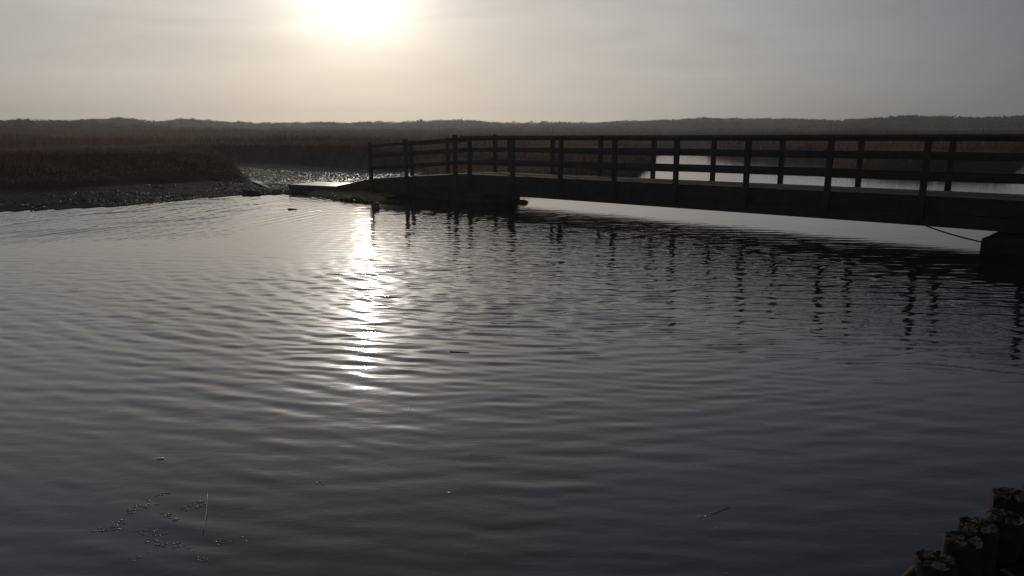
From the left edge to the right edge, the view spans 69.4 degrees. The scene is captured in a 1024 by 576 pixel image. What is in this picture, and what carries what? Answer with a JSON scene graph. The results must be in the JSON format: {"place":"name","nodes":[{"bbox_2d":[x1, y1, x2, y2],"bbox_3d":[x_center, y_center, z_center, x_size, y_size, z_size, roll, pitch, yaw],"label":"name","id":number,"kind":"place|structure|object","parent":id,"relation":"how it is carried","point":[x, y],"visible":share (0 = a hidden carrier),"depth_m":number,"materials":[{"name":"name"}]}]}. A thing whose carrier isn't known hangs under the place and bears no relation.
{"place":"outdoors","nodes":[
{"label":"outdoors","id":0,"kind":"place"},
{"bbox_2d":[0,146,1023,575],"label":"water","id":1,"kind":"structure","parent":0,"point":[624,390],"depth_m":5.83,"materials":[{"name":"black liquid"}]},
{"bbox_2d":[91,524,122,531],"bbox_3d":[-2.039,1.213,3.737,0.150,0.009,0.067,-2,12,-10],"label":"seaweed clump","id":2,"kind":"object","parent":1,"relation":"on","point":[117,527],"visible":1,"depth_m":3.73,"materials":[{"name":"plant"}]},
{"bbox_2d":[126,500,149,513],"bbox_3d":[-1.985,1.169,3.942,0.087,0.009,0.144,9,15,38],"label":"seaweed clump","id":3,"kind":"object","parent":1,"relation":"on","point":[138,509],"visible":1,"depth_m":3.93,"materials":[{"name":"plant"}]},
{"bbox_2d":[134,528,167,536],"bbox_3d":[-1.809,1.221,3.699,0.183,0.008,0.065,2,12,11],"label":"seaweed clump","id":4,"kind":"object","parent":1,"relation":"on","point":[151,531],"visible":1,"depth_m":3.70,"materials":[{"name":"green plant"}]},
{"bbox_2d":[144,538,179,547],"bbox_3d":[-1.705,1.242,3.599,0.198,0.008,0.056,2,12,12],"label":"seaweed clump","id":5,"kind":"object","parent":1,"relation":"on","point":[160,544],"visible":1,"depth_m":3.59,"materials":[{"name":"plant"}]},
{"bbox_2d":[159,513,177,520],"bbox_3d":[-1.786,1.189,3.850,0.144,0.009,0.044,9,15,36],"label":"seaweed clump","id":6,"kind":"object","parent":1,"relation":"on","point":[173,519],"visible":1,"depth_m":3.85,"materials":[{"name":"plant"}]},
{"bbox_2d":[181,501,206,511],"bbox_3d":[-1.702,1.167,3.957,0.132,0.010,0.078,-7,14,-29],"label":"seaweed clump","id":7,"kind":"object","parent":1,"relation":"on","point":[194,504],"visible":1,"depth_m":3.96,"materials":[{"name":"plant"}]},
{"bbox_2d":[203,492,207,533],"bbox_3d":[-1.608,1.177,3.883,0.010,0.008,0.454,-4,12,-19],"label":"plant stem","id":8,"kind":"object","parent":1,"relation":"on","point":[206,512],"visible":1,"depth_m":3.88,"materials":[{"name":"plant"}]},
{"bbox_2d":[215,536,246,545],"bbox_3d":[-1.374,1.236,3.623,0.156,0.007,0.062,-3,12,-14],"label":"seaweed clump","id":9,"kind":"object","parent":1,"relation":"on","point":[225,539],"visible":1,"depth_m":3.61,"materials":[{"name":"green plant"}]},
{"bbox_2d":[309,190,394,203],"bbox_3d":[-5.013,-2.954,23.554,2.210,0.287,5.437,-8,14,-33],"label":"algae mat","id":10,"kind":"object","parent":1,"relation":"on","point":[366,196],"visible":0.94,"depth_m":22.90,"materials":[{"name":"green plant"}]},
{"bbox_2d":[373,202,378,208],"bbox_3d":[-3.626,-2.009,19.757,0.169,0.573,0.164,0,12,0],"label":"stump","id":11,"kind":"object","parent":1,"relation":"in","point":[375,205],"visible":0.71,"depth_m":19.65,"materials":[{"name":"brown wood"}]},
{"bbox_2d":[0,121,1023,575],"bbox_3d":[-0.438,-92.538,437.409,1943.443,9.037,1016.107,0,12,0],"label":"ground","id":12,"kind":"structure","parent":0,"point":[26,193],"depth_m":29.28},
{"bbox_2d":[0,178,350,210],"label":"bank stones","id":13,"kind":"object","parent":12,"relation":"on","point":[158,197],"visible":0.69,"depth_m":22.76,"materials":[{"name":"grey stone"}]},
{"bbox_2d":[242,188,260,194],"bbox_3d":[-8.521,-3.133,24.219,0.949,0.225,0.169,9,15,37],"label":"log","id":14,"kind":"object","parent":12,"relation":"on","point":[251,191],"visible":0.94,"depth_m":24.12,"materials":[{"name":"brown wood"}]},
{"bbox_2d":[251,181,270,188],"bbox_3d":[-10.699,-4.316,29.613,0.240,0.450,9.812,-6,13,-28],"label":"edging board","id":15,"kind":"object","parent":12,"relation":"on","point":[261,185],"visible":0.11,"depth_m":26.46,"materials":[{"name":"wood"}]},
{"bbox_2d":[288,182,348,190],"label":"ramp slab","id":16,"kind":"structure","parent":12,"relation":"on","point":[322,186],"depth_m":25.10,"materials":[{"name":"grey concrete"}]},
{"bbox_2d":[233,162,409,192],"bbox_3d":[-9.433,-5.549,35.360,7.923,0.323,26.211,-6,13,-26],"label":"gravel bed","id":17,"kind":"object","parent":12,"relation":"on","point":[295,170],"visible":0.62,"depth_m":35.04,"materials":[{"name":"grey gravel"}]},
{"bbox_2d":[302,186,519,202],"bbox_3d":[-3.449,-2.757,24.093,7.801,1.470,1.819,7,14,31],"label":"abutment","id":18,"kind":"object","parent":12,"relation":"on","point":[447,193],"visible":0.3,"depth_m":22.39,"materials":[{"name":"concrete"}]},
{"bbox_2d":[337,134,1023,232],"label":"footbridge","id":19,"kind":"object","parent":18,"relation":"on","point":[947,207],"visible":1,"depth_m":15.97,"materials":[{"name":"brown wood"}]},
{"bbox_2d":[0,119,1023,155],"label":"marsh reeds","id":20,"kind":"object","parent":12,"relation":"on","point":[103,137],"visible":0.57,"depth_m":110.65,"materials":[{"name":"plant"}]},
{"bbox_2d":[0,139,1023,188],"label":"marsh grass","id":21,"kind":"structure","parent":12,"relation":"on","point":[9,155],"depth_m":33.02,"materials":[{"name":"plant"}]},
{"bbox_2d":[0,114,1023,134],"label":"dune scrub","id":22,"kind":"object","parent":12,"relation":"on","point":[900,120],"visible":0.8,"depth_m":290.96,"materials":[{"name":"plant"}]},
{"bbox_2d":[438,154,638,174],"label":"green turf","id":23,"kind":"structure","parent":12,"relation":"on","point":[596,160],"depth_m":33.34,"materials":[{"name":"green plant"}]},
{"bbox_2d":[914,549,957,575],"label":"wooden pile","id":24,"kind":"object","parent":12,"relation":"on","point":[932,563],"visible":1,"depth_m":2.69,"materials":[{"name":"brown wood"}]},
{"bbox_2d":[901,565,915,575],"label":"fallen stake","id":25,"kind":"object","parent":24,"relation":"on","point":[910,571],"visible":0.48,"depth_m":2.75,"materials":[{"name":"wood"}]},
{"bbox_2d":[941,531,983,575],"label":"wooden pile","id":26,"kind":"object","parent":12,"relation":"on","point":[965,550],"visible":0.91,"depth_m":2.77,"materials":[{"name":"brown wood"}]},
{"bbox_2d":[956,516,998,575],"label":"wooden pile","id":27,"kind":"object","parent":12,"relation":"on","point":[986,531],"visible":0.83,"depth_m":2.86,"materials":[{"name":"brown wood"}]},
{"bbox_2d":[980,232,1023,255],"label":"bridge pier","id":28,"kind":"structure","parent":12,"relation":"on","point":[1005,243],"depth_m":12.36,"materials":[{"name":"black concrete"}]},
{"bbox_2d":[926,225,982,242],"bbox_3d":[7.760,-0.953,13.007,0.026,0.166,1.176,-4,12,-18],"label":"cable","id":29,"kind":"object","parent":28,"relation":"attached to","point":[954,235],"visible":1,"depth_m":12.96,"materials":[{"name":"metal"}]},
{"bbox_2d":[984,508,1023,570],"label":"wooden pile","id":30,"kind":"object","parent":12,"relation":"on","point":[1009,524],"visible":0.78,"depth_m":2.95,"materials":[{"name":"brown wood"}]},
{"bbox_2d":[990,487,1023,561],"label":"wooden pile","id":31,"kind":"object","parent":12,"relation":"on","point":[1010,499],"visible":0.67,"depth_m":3.09,"materials":[{"name":"brown wood"}]},
{"bbox_2d":[0,0,1023,123],"label":"sky","id":32,"kind":"structure","parent":0,"point":[255,61],"materials":[{"name":"grey"}]}
]}

